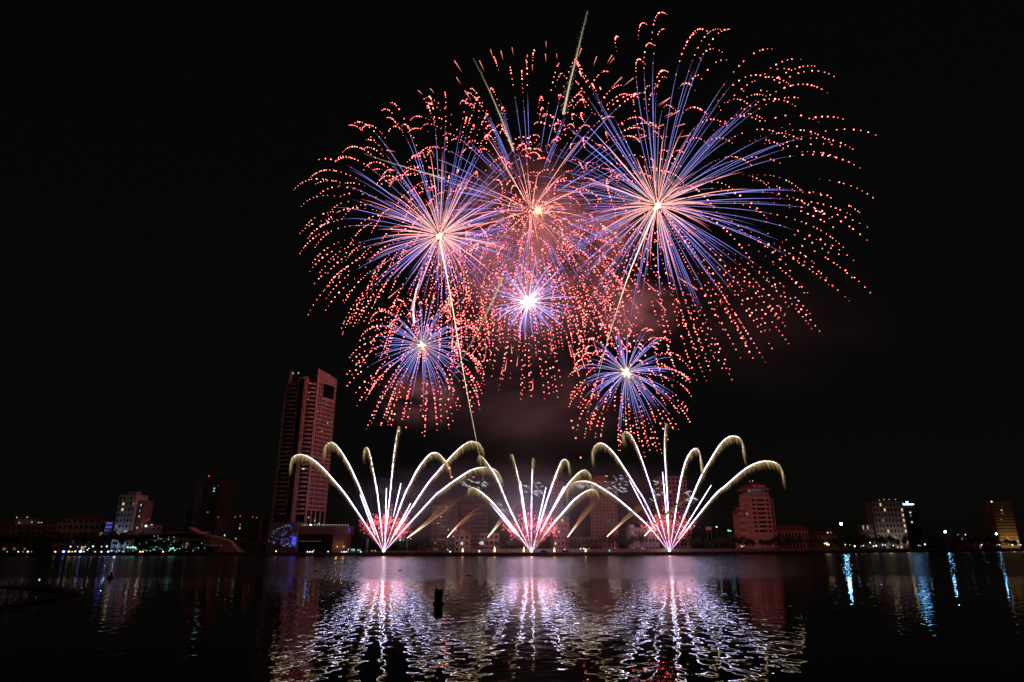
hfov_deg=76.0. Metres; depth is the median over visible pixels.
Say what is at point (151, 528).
lamp block
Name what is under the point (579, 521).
slanting jet
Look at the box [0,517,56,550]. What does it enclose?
stepped block
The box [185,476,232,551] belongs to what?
dark tower
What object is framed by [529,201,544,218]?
firework
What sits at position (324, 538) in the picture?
hotel podium
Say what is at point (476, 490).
comet fan
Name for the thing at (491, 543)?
balcony house
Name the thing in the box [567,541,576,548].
tree
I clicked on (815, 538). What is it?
tree
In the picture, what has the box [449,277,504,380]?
rising tail
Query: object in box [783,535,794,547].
tree
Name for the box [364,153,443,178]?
rising tail
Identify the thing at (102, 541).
tree
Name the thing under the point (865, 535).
tree
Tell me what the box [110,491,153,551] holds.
apartment block
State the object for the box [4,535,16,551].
tree
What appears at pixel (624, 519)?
slanting jet
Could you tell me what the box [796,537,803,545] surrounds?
tree
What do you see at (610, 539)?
tree
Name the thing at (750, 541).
tree
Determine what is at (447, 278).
rising tail
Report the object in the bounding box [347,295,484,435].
firework burst
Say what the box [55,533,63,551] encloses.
tree
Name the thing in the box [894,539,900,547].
tree
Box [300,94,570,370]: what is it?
firework burst
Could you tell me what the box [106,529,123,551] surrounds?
tree
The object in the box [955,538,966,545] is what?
tree
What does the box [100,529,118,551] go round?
tree
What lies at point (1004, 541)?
tree
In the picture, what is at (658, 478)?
windows
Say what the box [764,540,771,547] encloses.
tree
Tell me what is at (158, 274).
sky
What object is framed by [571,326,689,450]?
firework burst
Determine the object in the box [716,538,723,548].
tree
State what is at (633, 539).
tree
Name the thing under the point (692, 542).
tree
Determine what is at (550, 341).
dash sparks
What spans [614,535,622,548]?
tree
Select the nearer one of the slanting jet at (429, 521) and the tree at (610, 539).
the slanting jet at (429, 521)
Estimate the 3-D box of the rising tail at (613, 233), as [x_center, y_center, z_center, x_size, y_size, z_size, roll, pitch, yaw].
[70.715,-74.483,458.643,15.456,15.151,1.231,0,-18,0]
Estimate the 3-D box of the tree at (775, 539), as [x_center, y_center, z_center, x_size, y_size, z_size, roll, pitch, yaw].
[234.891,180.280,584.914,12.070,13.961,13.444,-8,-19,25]
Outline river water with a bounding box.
[0,551,1023,681]
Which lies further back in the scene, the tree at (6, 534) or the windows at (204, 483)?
the windows at (204, 483)
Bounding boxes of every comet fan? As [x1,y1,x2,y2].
[289,427,505,551]
[466,454,599,551]
[565,424,785,551]
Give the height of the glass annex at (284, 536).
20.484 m
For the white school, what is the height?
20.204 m
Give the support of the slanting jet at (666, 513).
on the launch pole
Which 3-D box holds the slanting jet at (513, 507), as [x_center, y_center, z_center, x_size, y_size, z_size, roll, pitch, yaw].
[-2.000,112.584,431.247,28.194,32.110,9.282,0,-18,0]
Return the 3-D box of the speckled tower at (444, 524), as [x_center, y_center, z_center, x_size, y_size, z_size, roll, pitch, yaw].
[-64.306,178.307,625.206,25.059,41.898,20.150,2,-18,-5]
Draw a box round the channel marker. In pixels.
[433,589,443,603]
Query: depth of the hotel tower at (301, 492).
507.78 m
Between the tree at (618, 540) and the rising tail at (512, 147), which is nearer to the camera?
the tree at (618, 540)
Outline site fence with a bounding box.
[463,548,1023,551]
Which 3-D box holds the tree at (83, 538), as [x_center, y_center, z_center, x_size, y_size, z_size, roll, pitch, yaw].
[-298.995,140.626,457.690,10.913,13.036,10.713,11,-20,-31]
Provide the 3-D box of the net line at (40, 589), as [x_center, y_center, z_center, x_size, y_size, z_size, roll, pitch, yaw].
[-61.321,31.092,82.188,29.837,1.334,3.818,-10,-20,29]
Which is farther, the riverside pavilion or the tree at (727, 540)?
the tree at (727, 540)
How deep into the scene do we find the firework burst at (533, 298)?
482.93 m
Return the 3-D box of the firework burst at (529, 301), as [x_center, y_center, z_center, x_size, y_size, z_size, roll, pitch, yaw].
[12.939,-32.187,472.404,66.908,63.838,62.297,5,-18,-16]
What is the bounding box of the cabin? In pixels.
[426,548,434,551]
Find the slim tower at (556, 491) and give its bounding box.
[549,481,564,548]
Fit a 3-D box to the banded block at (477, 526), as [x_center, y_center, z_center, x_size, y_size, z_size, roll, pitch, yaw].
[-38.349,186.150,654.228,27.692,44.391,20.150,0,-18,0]
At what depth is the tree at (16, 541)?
456.94 m
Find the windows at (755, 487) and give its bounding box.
[739,487,767,545]
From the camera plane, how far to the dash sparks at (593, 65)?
543.88 m
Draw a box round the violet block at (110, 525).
[102,521,114,551]
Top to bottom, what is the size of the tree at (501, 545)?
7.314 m
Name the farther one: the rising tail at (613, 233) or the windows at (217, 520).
the windows at (217, 520)
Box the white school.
[625,525,658,548]
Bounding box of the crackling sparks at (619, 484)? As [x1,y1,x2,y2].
[604,475,628,493]
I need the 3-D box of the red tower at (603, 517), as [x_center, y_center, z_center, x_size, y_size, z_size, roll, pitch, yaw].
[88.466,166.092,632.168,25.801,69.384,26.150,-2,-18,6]
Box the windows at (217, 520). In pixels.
[217,520,259,550]
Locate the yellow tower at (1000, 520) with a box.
[983,501,1019,547]
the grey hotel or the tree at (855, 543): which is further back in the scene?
the grey hotel
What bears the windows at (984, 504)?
in the yellow tower at (1000, 520)
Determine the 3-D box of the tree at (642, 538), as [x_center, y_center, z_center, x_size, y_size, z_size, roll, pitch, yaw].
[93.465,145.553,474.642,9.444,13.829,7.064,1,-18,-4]
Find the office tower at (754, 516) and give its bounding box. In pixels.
[731,481,778,548]
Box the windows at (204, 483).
[195,483,218,515]
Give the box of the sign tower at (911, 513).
[903,501,924,547]
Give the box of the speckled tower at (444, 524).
[431,505,457,550]
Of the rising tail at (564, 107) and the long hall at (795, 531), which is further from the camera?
the long hall at (795, 531)
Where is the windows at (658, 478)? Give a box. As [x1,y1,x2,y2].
[654,478,685,548]
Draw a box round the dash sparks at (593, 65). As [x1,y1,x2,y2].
[386,48,688,151]
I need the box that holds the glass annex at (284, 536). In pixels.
[266,522,304,551]
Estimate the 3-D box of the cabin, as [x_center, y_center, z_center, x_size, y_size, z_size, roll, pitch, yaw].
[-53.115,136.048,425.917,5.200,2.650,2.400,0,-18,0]
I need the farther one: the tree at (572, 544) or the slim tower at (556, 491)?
the slim tower at (556, 491)
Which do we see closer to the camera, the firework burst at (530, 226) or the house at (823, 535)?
the firework burst at (530, 226)
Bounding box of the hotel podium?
[299,524,353,551]
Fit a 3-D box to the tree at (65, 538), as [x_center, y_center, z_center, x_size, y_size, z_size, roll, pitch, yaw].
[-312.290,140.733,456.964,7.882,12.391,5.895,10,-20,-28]
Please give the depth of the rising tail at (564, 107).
534.84 m
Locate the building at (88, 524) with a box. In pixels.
[52,515,109,551]
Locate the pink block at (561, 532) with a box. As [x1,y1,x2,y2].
[553,516,568,548]
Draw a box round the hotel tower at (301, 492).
[271,368,336,525]
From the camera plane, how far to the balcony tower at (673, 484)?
622.81 m
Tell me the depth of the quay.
427.53 m
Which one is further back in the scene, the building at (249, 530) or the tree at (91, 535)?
the building at (249, 530)
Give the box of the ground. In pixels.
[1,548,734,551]
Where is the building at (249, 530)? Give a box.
[212,517,262,551]
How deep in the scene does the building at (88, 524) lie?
538.07 m
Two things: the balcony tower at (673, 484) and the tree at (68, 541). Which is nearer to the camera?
the tree at (68, 541)
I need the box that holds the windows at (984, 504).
[984,504,1011,544]
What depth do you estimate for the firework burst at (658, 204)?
470.38 m
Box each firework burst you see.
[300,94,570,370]
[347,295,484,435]
[389,50,684,352]
[442,199,637,398]
[490,257,574,338]
[506,12,873,381]
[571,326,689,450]
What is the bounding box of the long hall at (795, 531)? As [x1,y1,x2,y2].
[776,525,809,548]
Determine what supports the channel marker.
in the river water
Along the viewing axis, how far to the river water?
48.56 m
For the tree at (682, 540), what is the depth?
501.98 m
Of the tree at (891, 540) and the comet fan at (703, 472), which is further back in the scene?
the tree at (891, 540)
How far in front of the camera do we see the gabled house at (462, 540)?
452.36 m
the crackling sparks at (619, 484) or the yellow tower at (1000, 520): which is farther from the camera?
the yellow tower at (1000, 520)
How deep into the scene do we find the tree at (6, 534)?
457.32 m
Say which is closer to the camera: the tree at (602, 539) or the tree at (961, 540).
the tree at (602, 539)
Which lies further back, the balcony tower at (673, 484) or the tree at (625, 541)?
the balcony tower at (673, 484)
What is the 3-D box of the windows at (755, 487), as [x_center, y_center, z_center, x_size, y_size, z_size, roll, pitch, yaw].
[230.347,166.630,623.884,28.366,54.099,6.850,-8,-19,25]
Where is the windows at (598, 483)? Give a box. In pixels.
[591,483,615,504]
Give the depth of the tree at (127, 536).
455.51 m
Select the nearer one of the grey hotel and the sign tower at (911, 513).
the grey hotel
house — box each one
[454,530,471,551]
[479,533,498,548]
[812,531,837,547]
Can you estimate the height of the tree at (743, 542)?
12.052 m
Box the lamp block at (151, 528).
[143,519,162,532]
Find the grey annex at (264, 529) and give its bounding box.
[259,519,270,551]
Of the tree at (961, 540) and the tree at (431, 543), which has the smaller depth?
the tree at (431, 543)
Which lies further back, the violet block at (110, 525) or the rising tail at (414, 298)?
the violet block at (110, 525)
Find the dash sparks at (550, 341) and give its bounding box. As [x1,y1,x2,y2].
[388,276,696,389]
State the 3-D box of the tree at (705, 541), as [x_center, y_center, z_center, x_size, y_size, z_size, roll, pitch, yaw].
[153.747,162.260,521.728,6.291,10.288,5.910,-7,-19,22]
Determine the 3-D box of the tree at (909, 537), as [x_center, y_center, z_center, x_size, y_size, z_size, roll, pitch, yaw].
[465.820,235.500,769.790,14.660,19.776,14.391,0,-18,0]
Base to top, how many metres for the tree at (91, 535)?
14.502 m
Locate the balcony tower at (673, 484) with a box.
[653,476,691,548]
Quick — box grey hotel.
[857,499,908,547]
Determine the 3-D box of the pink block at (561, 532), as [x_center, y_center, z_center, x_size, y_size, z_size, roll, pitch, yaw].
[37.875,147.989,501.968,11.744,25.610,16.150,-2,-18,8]
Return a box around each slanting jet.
[407,493,467,537]
[448,507,486,536]
[488,488,529,536]
[568,493,599,536]
[607,496,659,536]
[644,492,692,535]
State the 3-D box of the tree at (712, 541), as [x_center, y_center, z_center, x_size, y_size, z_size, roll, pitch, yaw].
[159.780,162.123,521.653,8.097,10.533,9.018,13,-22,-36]
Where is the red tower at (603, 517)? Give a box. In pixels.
[589,476,618,548]
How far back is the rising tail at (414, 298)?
437.86 m
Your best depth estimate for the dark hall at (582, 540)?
478.18 m
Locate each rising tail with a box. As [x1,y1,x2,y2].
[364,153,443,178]
[412,263,424,322]
[439,241,483,479]
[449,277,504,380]
[473,58,513,150]
[562,11,587,114]
[586,211,655,415]
[602,225,623,243]
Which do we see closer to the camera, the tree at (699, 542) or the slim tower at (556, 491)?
the tree at (699, 542)
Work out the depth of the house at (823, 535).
703.33 m
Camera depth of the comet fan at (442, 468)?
434.81 m
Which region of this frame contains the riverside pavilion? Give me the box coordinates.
[129,527,243,551]
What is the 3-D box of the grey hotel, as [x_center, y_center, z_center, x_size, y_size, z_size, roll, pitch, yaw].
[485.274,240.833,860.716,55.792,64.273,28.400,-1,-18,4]
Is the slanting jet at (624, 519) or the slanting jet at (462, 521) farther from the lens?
the slanting jet at (624, 519)
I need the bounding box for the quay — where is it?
[0,550,1023,555]
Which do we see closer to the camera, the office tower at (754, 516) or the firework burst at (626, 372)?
the firework burst at (626, 372)
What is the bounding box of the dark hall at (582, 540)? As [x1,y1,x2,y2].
[567,537,601,548]
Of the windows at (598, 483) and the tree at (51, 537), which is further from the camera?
the windows at (598, 483)
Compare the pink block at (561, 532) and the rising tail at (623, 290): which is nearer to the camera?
the rising tail at (623, 290)
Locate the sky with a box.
[0,0,1023,547]
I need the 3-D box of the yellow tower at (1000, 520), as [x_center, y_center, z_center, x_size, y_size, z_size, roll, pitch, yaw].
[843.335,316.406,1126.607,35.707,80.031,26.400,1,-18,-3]
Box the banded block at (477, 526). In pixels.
[459,504,487,548]
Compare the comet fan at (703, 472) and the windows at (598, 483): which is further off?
the windows at (598, 483)
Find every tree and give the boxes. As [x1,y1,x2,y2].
[0,530,13,551]
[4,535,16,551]
[11,536,20,551]
[43,530,67,551]
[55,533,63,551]
[58,534,69,550]
[64,535,77,550]
[71,534,82,551]
[75,533,91,551]
[80,531,102,551]
[89,534,102,550]
[97,535,106,550]
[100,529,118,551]
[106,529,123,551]
[115,532,131,551]
[119,530,134,551]
[428,540,435,546]
[496,541,504,548]
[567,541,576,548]
[596,535,607,545]
[604,533,616,547]
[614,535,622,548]
[621,538,633,546]
[627,535,635,548]
[636,533,647,547]
[678,535,687,548]
[685,538,695,548]
[691,536,702,548]
[702,538,708,546]
[707,538,717,548]
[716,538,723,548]
[718,534,733,548]
[731,535,739,548]
[737,536,748,548]
[744,538,753,548]
[758,539,765,547]
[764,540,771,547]
[769,535,781,548]
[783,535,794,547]
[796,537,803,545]
[803,537,814,546]
[812,536,819,545]
[849,538,860,547]
[856,535,867,544]
[860,533,871,547]
[873,534,885,544]
[886,535,896,547]
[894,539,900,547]
[900,533,915,547]
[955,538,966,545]
[1002,538,1013,547]

